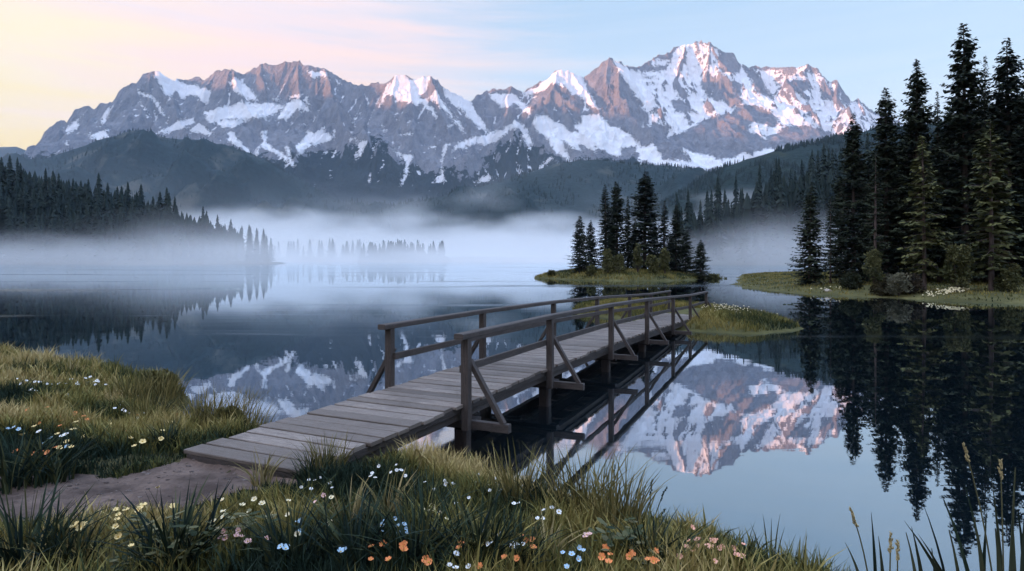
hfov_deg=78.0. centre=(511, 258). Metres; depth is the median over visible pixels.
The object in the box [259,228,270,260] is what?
distant spruce
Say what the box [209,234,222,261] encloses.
distant spruce
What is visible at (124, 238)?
distant spruce
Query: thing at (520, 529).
sedge tuft
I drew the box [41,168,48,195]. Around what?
distant spruce
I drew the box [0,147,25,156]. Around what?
distant hill
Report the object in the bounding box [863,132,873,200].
distant spruce
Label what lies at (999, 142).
spruce tree
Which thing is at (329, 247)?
distant spruce
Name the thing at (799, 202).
distant spruce
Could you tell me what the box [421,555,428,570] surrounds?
wildflower
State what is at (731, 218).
distant spruce
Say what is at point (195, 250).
distant spruce
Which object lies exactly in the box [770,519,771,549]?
reed
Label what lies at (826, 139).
hill forest
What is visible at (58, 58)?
sky
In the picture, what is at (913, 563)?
reed
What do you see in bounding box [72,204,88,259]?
distant spruce
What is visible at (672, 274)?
island grass
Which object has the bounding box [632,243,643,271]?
shrub
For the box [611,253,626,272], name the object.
shrub
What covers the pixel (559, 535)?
straw tuft
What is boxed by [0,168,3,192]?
distant spruce
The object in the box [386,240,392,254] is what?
distant spruce
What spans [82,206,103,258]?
distant spruce
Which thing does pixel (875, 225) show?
spruce tree
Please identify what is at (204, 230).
distant spruce
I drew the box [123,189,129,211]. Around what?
distant spruce
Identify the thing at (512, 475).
olive tuft
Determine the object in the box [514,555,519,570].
wildflower
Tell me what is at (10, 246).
distant spruce
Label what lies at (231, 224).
distant spruce
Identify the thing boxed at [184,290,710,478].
footbridge
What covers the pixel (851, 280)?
shrub
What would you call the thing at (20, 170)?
distant spruce
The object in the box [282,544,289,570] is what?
wildflower
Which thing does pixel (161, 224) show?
distant spruce
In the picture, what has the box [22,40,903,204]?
mountain range
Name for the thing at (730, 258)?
forest shore
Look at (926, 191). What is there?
spruce tree
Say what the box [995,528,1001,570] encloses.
reed
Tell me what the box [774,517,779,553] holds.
reed
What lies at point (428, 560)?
wildflower
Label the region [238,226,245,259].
distant spruce
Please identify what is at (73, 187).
distant spruce
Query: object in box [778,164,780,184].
distant spruce
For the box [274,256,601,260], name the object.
shore
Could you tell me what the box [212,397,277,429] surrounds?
olive tuft
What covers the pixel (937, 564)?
reed
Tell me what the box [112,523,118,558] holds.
wildflower
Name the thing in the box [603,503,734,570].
sedge tuft
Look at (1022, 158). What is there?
spruce tree
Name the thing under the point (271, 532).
sedge tuft
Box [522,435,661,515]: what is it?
olive tuft
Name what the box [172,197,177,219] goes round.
distant spruce
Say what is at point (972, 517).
reed
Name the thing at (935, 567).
reed
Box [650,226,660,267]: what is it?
spruce tree
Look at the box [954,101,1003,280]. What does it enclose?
spruce tree
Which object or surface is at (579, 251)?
spruce tree
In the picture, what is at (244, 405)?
olive tuft
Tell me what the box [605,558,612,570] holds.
wildflower
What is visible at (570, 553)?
wildflower
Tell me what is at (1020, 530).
reed
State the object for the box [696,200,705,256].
distant spruce
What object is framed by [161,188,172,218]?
distant spruce
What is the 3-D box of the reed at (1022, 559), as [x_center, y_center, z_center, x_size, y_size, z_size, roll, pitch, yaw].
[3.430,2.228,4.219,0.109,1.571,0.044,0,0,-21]
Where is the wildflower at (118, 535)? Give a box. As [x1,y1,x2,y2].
[114,532,121,566]
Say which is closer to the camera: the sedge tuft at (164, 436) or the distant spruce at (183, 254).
the sedge tuft at (164, 436)
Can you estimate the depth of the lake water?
15.30 m
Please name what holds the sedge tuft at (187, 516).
on the grassy bank
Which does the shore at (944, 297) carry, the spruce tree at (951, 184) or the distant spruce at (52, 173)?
the spruce tree at (951, 184)
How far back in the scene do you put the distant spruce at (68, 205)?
372.28 m
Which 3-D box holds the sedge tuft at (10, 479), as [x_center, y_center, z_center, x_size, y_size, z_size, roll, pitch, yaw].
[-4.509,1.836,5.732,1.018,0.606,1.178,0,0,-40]
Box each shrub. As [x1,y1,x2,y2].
[137,368,184,399]
[209,404,245,427]
[547,270,555,275]
[585,264,595,275]
[602,248,613,271]
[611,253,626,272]
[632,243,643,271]
[645,254,661,272]
[658,247,670,272]
[707,273,726,278]
[838,271,863,289]
[862,249,887,292]
[868,280,891,295]
[884,272,913,295]
[896,273,926,293]
[938,243,974,291]
[992,262,1023,291]
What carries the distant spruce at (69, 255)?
on the forest shore at (117, 261)
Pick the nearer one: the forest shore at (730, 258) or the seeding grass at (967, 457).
the seeding grass at (967, 457)
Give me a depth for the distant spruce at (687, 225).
314.40 m
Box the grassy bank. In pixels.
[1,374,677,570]
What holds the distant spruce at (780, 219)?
on the forest shore at (730, 258)
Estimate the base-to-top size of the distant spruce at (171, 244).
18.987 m
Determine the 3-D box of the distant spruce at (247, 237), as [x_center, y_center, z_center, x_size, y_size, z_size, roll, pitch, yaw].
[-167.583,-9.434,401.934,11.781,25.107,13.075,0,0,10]
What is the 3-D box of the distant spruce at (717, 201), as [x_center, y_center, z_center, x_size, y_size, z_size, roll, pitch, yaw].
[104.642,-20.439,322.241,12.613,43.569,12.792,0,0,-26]
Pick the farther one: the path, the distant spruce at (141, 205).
the distant spruce at (141, 205)
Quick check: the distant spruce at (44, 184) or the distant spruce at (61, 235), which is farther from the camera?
the distant spruce at (44, 184)
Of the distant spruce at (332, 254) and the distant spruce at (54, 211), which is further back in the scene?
the distant spruce at (332, 254)
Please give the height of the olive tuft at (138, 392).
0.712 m
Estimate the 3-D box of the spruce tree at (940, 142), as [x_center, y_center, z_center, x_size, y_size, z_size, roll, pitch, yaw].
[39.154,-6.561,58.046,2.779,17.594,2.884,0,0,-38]
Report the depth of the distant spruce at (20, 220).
352.97 m
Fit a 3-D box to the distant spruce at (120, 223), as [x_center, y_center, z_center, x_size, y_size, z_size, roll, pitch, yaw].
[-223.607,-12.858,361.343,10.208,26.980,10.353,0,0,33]
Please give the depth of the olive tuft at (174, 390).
11.14 m
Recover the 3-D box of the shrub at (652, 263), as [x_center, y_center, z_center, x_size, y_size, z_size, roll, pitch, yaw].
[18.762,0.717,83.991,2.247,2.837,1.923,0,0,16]
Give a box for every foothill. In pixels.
[0,129,362,233]
[213,159,707,256]
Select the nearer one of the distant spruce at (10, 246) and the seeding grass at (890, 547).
the seeding grass at (890, 547)
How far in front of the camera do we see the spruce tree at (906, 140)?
64.14 m
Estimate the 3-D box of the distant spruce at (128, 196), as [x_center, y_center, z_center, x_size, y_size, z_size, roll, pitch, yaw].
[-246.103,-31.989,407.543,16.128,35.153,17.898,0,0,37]
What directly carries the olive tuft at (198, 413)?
on the grassy bank
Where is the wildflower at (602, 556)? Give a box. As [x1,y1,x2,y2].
[598,553,605,570]
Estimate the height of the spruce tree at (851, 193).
15.116 m
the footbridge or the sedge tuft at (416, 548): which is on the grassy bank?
the sedge tuft at (416, 548)
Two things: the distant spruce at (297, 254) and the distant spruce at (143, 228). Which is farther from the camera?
the distant spruce at (297, 254)
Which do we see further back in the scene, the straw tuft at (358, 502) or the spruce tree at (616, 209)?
the spruce tree at (616, 209)
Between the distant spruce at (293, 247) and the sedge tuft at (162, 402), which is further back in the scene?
the distant spruce at (293, 247)
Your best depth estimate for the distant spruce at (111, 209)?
362.66 m
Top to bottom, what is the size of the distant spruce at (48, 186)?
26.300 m
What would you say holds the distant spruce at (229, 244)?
on the forest shore at (117, 261)
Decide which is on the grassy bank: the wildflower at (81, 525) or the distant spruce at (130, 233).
the wildflower at (81, 525)
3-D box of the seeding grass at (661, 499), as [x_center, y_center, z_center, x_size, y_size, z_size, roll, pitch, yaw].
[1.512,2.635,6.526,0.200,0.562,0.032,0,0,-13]
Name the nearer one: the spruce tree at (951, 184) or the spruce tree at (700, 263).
the spruce tree at (951, 184)
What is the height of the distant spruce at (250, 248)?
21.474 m
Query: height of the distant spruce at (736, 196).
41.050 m
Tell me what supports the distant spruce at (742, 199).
on the forest shore at (730, 258)
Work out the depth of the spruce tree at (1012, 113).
53.56 m
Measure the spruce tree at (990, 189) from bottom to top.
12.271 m
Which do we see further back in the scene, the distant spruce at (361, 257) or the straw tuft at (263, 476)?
the distant spruce at (361, 257)
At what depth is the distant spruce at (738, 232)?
317.80 m
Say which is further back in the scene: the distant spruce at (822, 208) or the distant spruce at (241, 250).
the distant spruce at (241, 250)
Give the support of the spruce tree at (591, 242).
on the island
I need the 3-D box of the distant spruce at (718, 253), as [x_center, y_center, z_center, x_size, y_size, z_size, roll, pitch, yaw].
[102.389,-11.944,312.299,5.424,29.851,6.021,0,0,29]
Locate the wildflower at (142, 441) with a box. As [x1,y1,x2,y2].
[139,439,145,454]
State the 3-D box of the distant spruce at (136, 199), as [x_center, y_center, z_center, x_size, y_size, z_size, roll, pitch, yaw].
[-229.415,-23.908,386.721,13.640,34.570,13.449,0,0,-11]
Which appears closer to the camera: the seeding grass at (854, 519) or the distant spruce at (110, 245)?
the seeding grass at (854, 519)
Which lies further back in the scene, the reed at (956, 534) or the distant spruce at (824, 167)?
the distant spruce at (824, 167)
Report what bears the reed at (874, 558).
on the grassy bank
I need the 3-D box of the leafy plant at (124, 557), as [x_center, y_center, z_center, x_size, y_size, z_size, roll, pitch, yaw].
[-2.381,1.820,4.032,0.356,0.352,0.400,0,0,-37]
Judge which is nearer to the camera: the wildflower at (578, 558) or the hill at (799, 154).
the wildflower at (578, 558)
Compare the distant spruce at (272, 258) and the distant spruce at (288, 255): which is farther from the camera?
the distant spruce at (288, 255)
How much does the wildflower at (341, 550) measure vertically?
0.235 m
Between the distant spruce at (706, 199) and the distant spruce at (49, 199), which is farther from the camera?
the distant spruce at (49, 199)
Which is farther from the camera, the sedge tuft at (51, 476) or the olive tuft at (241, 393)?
the olive tuft at (241, 393)
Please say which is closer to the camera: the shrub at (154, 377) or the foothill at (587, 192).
the shrub at (154, 377)
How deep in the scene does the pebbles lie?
5.80 m
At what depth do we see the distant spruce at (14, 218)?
357.36 m
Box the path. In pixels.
[0,458,297,522]
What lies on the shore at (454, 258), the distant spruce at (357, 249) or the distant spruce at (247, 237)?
the distant spruce at (357, 249)
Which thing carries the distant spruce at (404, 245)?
on the wooded point
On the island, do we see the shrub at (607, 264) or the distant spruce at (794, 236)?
the shrub at (607, 264)
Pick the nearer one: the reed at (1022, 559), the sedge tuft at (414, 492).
the reed at (1022, 559)
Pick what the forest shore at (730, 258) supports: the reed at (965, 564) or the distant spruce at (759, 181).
the distant spruce at (759, 181)
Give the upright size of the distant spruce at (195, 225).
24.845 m
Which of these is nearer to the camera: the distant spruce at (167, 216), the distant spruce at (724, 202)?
the distant spruce at (724, 202)
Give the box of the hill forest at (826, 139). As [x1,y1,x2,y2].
[624,115,970,243]
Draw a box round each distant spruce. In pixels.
[0,157,6,181]
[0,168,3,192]
[0,186,6,237]
[0,194,15,243]
[0,209,23,256]
[0,210,18,249]
[0,215,18,261]
[3,155,14,188]
[3,171,13,201]
[4,215,9,241]
[10,224,31,260]
[11,157,21,194]
[13,162,26,188]
[14,211,28,256]
[17,185,30,226]
[23,216,58,260]
[27,173,33,200]
[30,177,39,209]
[40,213,64,260]
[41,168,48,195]
[44,178,51,202]
[44,210,48,235]
[45,183,53,212]
[49,206,57,227]
[51,171,56,189]
[51,174,57,199]
[55,218,66,259]
[56,173,63,200]
[56,216,60,234]
[62,212,76,261]
[63,201,71,230]
[63,209,74,245]
[70,179,75,199]
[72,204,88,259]
[77,181,84,202]
[81,207,93,256]
[82,194,88,220]
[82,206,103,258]
[83,192,93,225]
[86,179,92,200]
[91,198,105,225]
[92,188,103,219]
[92,220,106,262]
[93,173,103,202]
[101,193,108,221]
[103,183,110,205]
[104,215,118,260]
[105,199,116,231]
[112,222,133,260]
[113,186,126,221]
[113,219,120,244]
[115,190,124,214]
[118,214,123,243]
[119,202,126,227]
[123,182,132,211]
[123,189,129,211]
[125,202,136,242]
[127,218,134,256]
[128,220,152,260]
[132,201,138,222]
[133,191,142,219]
[137,231,152,262]
[138,185,145,218]
[138,194,143,220]
[142,203,148,225]
[142,221,145,238]
[144,211,149,227]
[147,217,155,251]
[150,197,156,226]
[156,192,163,212]
[160,217,163,233]
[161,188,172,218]
[163,205,169,224]
[166,193,173,216]
[167,221,188,262]
[167,229,174,257]
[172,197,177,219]
[172,205,181,228]
[180,232,187,262]
[187,227,200,261]
[188,218,199,259]
[190,220,200,254]
[196,239,207,262]
[197,220,200,243]
[199,216,209,257]
[200,233,207,258]
[205,214,209,250]
[205,225,216,260]
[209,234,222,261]
[211,224,221,258]
[215,222,219,257]
[218,227,229,260]
[219,225,229,260]
[226,224,237,260]
[229,220,232,237]
[230,236,241,260]
[232,239,238,260]
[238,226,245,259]
[242,227,254,261]
[244,225,252,258]
[250,228,261,262]
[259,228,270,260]
[261,235,270,263]
[268,239,275,260]
[273,247,278,258]
[277,241,280,256]
[285,241,291,258]
[291,241,295,257]
[295,239,300,257]
[305,239,313,256]
[316,240,321,257]
[320,240,325,257]
[326,238,331,257]
[327,238,337,259]
[339,246,344,258]
[341,241,351,259]
[349,240,355,257]
[354,240,360,257]
[358,247,364,259]
[364,242,371,254]
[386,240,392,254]
[387,241,393,254]
[393,242,397,255]
[398,241,403,253]
[402,240,408,253]
[415,240,420,253]
[439,241,445,254]
[675,193,678,219]
[677,202,682,244]
[678,191,699,259]
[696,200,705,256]
[703,189,716,258]
[703,191,708,225]
[703,198,709,217]
[706,176,729,253]
[714,206,723,260]
[721,189,726,217]
[726,202,735,248]
[732,176,742,212]
[734,188,742,234]
[734,206,742,254]
[737,210,754,262]
[741,188,744,210]
[749,181,766,242]
[750,217,763,258]
[757,163,763,205]
[758,197,785,259]
[763,176,778,235]
[772,175,792,253]
[774,157,778,213]
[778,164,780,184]
[790,213,801,253]
[792,178,803,234]
[793,171,796,185]
[797,177,816,236]
[797,179,811,250]
[799,160,804,185]
[805,150,818,177]
[807,156,811,178]
[809,165,823,219]
[815,151,819,179]
[816,144,828,185]
[818,184,827,236]
[826,149,830,168]
[826,176,835,224]
[827,148,837,181]
[834,154,837,173]
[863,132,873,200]
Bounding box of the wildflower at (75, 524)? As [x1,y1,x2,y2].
[69,521,78,550]
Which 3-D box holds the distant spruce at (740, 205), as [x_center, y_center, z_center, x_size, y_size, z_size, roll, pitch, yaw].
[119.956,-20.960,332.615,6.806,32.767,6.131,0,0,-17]
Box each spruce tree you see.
[563,216,596,272]
[576,220,601,269]
[591,184,619,267]
[594,181,634,268]
[618,171,675,268]
[623,196,633,267]
[629,228,638,267]
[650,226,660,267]
[654,201,674,268]
[658,205,693,271]
[669,230,695,273]
[687,240,713,278]
[783,186,836,284]
[816,175,859,278]
[822,114,884,281]
[823,196,837,282]
[842,87,928,280]
[849,153,900,280]
[859,154,892,260]
[880,141,928,273]
[882,59,954,278]
[891,132,936,252]
[897,135,956,288]
[913,23,1023,282]
[921,130,982,280]
[929,91,951,282]
[941,106,970,279]
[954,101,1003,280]
[960,119,1023,290]
[969,37,1023,277]
[971,56,995,282]
[976,94,1020,278]
[1000,91,1023,280]
[1004,72,1023,274]
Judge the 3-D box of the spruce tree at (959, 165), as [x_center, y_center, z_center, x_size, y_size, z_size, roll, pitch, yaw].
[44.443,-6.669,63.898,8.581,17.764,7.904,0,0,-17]
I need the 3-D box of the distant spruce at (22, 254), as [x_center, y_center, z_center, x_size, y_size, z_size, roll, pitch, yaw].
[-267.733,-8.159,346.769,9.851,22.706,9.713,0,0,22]
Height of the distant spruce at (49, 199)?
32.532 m
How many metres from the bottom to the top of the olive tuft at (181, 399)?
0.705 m
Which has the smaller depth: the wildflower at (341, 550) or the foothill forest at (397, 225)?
the wildflower at (341, 550)
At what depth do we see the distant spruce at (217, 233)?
368.94 m
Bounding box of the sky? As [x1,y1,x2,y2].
[0,0,1023,149]
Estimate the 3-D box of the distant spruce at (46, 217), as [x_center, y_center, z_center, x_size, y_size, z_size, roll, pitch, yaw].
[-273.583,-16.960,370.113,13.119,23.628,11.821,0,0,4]
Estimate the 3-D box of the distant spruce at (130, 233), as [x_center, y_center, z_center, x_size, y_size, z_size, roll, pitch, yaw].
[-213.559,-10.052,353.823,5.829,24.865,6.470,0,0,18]
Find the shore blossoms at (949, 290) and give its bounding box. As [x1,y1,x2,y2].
[810,286,969,295]
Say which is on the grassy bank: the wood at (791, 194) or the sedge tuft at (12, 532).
the sedge tuft at (12, 532)
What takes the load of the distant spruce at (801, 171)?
on the forest shore at (730, 258)
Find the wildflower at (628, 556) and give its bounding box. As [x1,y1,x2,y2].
[626,552,632,567]
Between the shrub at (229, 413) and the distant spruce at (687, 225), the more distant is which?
the distant spruce at (687, 225)
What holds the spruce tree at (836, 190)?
on the shore at (944, 297)
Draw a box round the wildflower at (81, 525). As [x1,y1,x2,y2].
[75,521,84,530]
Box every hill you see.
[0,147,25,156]
[593,124,972,252]
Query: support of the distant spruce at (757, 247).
on the forest shore at (730, 258)
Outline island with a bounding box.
[535,271,698,280]
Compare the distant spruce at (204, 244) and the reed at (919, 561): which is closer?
the reed at (919, 561)
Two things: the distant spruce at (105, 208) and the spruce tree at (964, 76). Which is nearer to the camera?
the spruce tree at (964, 76)
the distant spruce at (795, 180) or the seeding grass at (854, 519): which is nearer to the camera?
the seeding grass at (854, 519)
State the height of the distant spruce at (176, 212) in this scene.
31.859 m
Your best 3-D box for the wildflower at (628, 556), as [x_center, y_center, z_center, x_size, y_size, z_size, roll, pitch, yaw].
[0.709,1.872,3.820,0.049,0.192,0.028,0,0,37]
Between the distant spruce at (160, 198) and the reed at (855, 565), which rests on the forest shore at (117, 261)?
the distant spruce at (160, 198)
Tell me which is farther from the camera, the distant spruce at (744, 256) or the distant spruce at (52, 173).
the distant spruce at (52, 173)
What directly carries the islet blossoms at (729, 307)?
on the islet
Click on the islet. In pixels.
(714, 329)
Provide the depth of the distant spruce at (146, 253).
343.26 m
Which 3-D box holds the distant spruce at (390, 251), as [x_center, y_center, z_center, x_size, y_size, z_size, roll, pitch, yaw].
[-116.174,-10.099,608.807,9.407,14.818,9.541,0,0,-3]
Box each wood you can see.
[0,165,240,259]
[684,144,933,256]
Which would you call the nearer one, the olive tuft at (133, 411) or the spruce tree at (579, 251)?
the olive tuft at (133, 411)
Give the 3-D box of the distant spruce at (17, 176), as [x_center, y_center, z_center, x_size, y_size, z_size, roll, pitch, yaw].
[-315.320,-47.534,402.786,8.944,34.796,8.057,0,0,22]
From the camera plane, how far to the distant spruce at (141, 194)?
397.91 m
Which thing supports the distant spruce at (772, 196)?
on the forest shore at (730, 258)
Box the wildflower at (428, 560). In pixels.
[425,558,431,569]
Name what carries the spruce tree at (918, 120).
on the shore at (944, 297)
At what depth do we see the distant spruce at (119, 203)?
383.79 m
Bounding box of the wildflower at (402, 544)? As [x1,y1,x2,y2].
[399,542,405,562]
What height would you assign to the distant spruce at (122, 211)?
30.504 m
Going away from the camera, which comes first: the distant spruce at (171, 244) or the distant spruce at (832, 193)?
the distant spruce at (832, 193)
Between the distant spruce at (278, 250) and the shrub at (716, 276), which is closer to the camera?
the shrub at (716, 276)
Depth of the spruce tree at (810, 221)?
56.72 m
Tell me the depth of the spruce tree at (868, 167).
61.72 m
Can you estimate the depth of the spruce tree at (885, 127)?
56.63 m
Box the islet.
[577,306,803,333]
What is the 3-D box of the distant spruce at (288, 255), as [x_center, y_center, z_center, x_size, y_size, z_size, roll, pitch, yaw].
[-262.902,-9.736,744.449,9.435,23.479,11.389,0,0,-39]
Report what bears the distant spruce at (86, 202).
on the forest shore at (117, 261)
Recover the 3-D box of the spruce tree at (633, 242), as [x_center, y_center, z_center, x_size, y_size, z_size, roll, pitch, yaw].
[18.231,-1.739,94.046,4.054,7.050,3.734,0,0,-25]
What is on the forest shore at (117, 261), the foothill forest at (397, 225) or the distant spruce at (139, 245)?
the distant spruce at (139, 245)
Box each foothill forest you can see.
[0,127,361,221]
[225,157,706,256]
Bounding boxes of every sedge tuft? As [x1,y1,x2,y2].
[0,423,77,494]
[0,468,126,570]
[1,427,102,486]
[10,498,132,570]
[24,384,66,398]
[73,477,245,570]
[132,417,191,451]
[144,395,179,410]
[218,486,375,570]
[275,442,344,485]
[278,478,429,570]
[327,478,497,570]
[370,465,482,517]
[398,483,541,570]
[441,501,581,570]
[507,462,597,514]
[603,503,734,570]
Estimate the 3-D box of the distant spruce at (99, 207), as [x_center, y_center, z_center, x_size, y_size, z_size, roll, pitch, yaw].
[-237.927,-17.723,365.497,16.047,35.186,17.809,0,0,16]
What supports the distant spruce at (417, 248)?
on the wooded point
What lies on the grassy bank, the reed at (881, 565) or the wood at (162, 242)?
the reed at (881, 565)
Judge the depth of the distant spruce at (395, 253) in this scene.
603.88 m
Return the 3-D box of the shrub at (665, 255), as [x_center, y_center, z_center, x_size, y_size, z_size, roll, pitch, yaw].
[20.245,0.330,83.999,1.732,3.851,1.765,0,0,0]
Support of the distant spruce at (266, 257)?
on the forest shore at (117, 261)
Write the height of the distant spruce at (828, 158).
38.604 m
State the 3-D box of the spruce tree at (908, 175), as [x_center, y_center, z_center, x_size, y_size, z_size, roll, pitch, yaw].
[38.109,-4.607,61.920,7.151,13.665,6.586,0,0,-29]
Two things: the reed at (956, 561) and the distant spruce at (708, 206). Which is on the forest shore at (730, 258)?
the distant spruce at (708, 206)
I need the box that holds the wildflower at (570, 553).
[568,551,574,570]
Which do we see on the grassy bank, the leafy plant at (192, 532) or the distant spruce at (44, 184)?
the leafy plant at (192, 532)
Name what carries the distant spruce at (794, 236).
on the forest shore at (730, 258)
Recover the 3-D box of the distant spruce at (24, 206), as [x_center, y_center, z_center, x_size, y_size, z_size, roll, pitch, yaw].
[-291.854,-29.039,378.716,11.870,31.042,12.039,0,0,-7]
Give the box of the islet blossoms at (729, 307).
[702,302,761,311]
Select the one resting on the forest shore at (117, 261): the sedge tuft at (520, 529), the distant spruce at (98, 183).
the distant spruce at (98, 183)
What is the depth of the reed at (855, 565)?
4.53 m
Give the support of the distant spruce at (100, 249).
on the forest shore at (117, 261)
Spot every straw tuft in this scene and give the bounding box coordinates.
[59,354,82,374]
[233,447,287,486]
[316,474,371,522]
[355,467,418,521]
[426,446,464,468]
[530,504,593,568]
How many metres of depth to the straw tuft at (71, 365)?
12.36 m
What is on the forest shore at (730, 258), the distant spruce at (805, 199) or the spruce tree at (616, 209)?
the distant spruce at (805, 199)
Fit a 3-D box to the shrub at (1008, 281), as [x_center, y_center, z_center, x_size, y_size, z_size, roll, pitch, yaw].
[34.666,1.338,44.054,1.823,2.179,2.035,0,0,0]
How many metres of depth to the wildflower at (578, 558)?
3.70 m
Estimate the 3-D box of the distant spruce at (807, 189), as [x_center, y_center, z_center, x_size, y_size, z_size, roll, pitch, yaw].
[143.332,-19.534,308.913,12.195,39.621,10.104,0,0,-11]
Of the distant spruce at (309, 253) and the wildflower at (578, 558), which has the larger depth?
the distant spruce at (309, 253)
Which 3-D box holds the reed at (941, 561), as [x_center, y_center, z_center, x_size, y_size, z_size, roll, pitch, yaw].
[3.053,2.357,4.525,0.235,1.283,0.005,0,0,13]
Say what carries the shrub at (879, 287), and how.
on the shore at (944, 297)
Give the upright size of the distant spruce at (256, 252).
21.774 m
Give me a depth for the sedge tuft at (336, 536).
3.87 m
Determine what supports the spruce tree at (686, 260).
on the island
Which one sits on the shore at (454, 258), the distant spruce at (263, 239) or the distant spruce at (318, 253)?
the distant spruce at (318, 253)
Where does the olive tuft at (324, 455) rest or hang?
on the grassy bank
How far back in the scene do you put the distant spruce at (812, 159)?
360.10 m
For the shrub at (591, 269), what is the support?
on the island
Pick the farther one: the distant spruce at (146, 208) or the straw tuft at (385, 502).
the distant spruce at (146, 208)
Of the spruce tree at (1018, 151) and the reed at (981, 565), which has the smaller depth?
the reed at (981, 565)
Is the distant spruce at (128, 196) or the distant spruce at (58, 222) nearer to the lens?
the distant spruce at (58, 222)
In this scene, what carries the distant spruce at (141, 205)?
on the forest shore at (117, 261)
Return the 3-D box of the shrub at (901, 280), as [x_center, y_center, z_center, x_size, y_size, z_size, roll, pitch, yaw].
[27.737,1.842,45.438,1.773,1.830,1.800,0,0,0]
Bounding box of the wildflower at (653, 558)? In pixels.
[649,556,656,567]
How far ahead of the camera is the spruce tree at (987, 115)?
57.04 m
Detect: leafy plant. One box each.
[106,511,165,570]
[143,510,224,569]
[203,508,280,560]
[588,514,667,569]
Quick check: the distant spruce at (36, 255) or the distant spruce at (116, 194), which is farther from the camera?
the distant spruce at (116, 194)
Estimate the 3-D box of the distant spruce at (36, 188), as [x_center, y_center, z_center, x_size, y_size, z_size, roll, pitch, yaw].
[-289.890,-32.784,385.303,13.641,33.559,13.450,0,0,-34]
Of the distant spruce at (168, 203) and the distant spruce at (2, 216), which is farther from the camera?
the distant spruce at (168, 203)
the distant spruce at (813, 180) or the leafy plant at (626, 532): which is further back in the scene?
the distant spruce at (813, 180)
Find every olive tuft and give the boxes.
[106,366,168,403]
[111,387,179,422]
[131,365,190,406]
[143,366,195,405]
[159,387,235,419]
[163,390,235,428]
[185,379,271,423]
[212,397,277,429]
[221,387,270,401]
[294,431,358,472]
[467,436,572,509]
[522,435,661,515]
[554,448,675,536]
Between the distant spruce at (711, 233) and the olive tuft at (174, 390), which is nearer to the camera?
the olive tuft at (174, 390)
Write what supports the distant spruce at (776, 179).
on the forest shore at (730, 258)
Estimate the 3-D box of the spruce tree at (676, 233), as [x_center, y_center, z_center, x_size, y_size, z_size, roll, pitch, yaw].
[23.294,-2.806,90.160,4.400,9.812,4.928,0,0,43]
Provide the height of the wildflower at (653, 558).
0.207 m
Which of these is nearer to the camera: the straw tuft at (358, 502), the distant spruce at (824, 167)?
the straw tuft at (358, 502)
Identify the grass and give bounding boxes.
[535,267,697,279]
[572,297,799,331]
[655,487,667,514]
[849,506,867,570]
[887,531,893,570]
[895,539,899,570]
[962,442,992,570]
[997,458,1003,570]
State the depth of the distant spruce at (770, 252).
304.93 m
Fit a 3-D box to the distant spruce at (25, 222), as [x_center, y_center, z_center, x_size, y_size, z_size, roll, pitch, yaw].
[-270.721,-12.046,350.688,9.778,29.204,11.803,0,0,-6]
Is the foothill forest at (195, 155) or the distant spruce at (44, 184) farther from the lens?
the foothill forest at (195, 155)
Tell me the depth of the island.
82.44 m
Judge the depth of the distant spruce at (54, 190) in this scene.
395.84 m
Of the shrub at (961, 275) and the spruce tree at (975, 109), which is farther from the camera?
the spruce tree at (975, 109)
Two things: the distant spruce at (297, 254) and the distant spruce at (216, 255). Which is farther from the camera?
the distant spruce at (297, 254)
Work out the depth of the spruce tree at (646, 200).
89.48 m
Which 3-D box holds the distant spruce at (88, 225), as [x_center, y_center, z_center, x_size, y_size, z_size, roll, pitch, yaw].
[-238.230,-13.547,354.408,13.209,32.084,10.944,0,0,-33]
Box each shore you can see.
[0,231,284,263]
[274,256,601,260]
[683,223,849,264]
[732,271,1023,303]
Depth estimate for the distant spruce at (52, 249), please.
346.80 m
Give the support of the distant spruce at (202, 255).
on the forest shore at (117, 261)
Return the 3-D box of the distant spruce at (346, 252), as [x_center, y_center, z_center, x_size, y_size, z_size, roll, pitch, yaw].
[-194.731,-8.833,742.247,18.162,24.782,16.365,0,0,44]
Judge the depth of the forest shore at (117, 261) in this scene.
346.48 m
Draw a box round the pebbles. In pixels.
[7,459,289,518]
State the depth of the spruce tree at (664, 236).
88.89 m
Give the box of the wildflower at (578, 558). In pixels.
[576,555,581,567]
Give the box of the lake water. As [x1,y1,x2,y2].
[0,261,1023,570]
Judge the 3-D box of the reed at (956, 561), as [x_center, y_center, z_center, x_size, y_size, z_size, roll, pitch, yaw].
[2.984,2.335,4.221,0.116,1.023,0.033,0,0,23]
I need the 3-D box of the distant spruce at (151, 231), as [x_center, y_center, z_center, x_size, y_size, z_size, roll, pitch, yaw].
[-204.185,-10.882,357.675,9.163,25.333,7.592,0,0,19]
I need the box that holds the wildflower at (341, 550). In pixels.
[337,547,343,561]
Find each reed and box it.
[763,517,767,554]
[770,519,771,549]
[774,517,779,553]
[845,543,858,570]
[871,514,876,570]
[878,536,883,570]
[905,522,938,570]
[906,533,915,570]
[911,526,922,570]
[918,534,942,570]
[922,502,944,570]
[943,500,969,570]
[949,530,959,570]
[961,543,967,570]
[964,484,985,570]
[973,517,984,570]
[983,514,986,569]
[992,483,1001,563]
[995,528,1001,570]
[1009,467,1015,570]
[1010,517,1016,570]
[1017,510,1021,547]
[1020,520,1023,570]
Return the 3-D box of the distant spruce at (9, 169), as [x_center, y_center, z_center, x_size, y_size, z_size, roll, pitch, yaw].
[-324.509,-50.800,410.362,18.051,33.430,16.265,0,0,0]
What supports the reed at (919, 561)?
on the grassy bank
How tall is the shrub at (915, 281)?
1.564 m

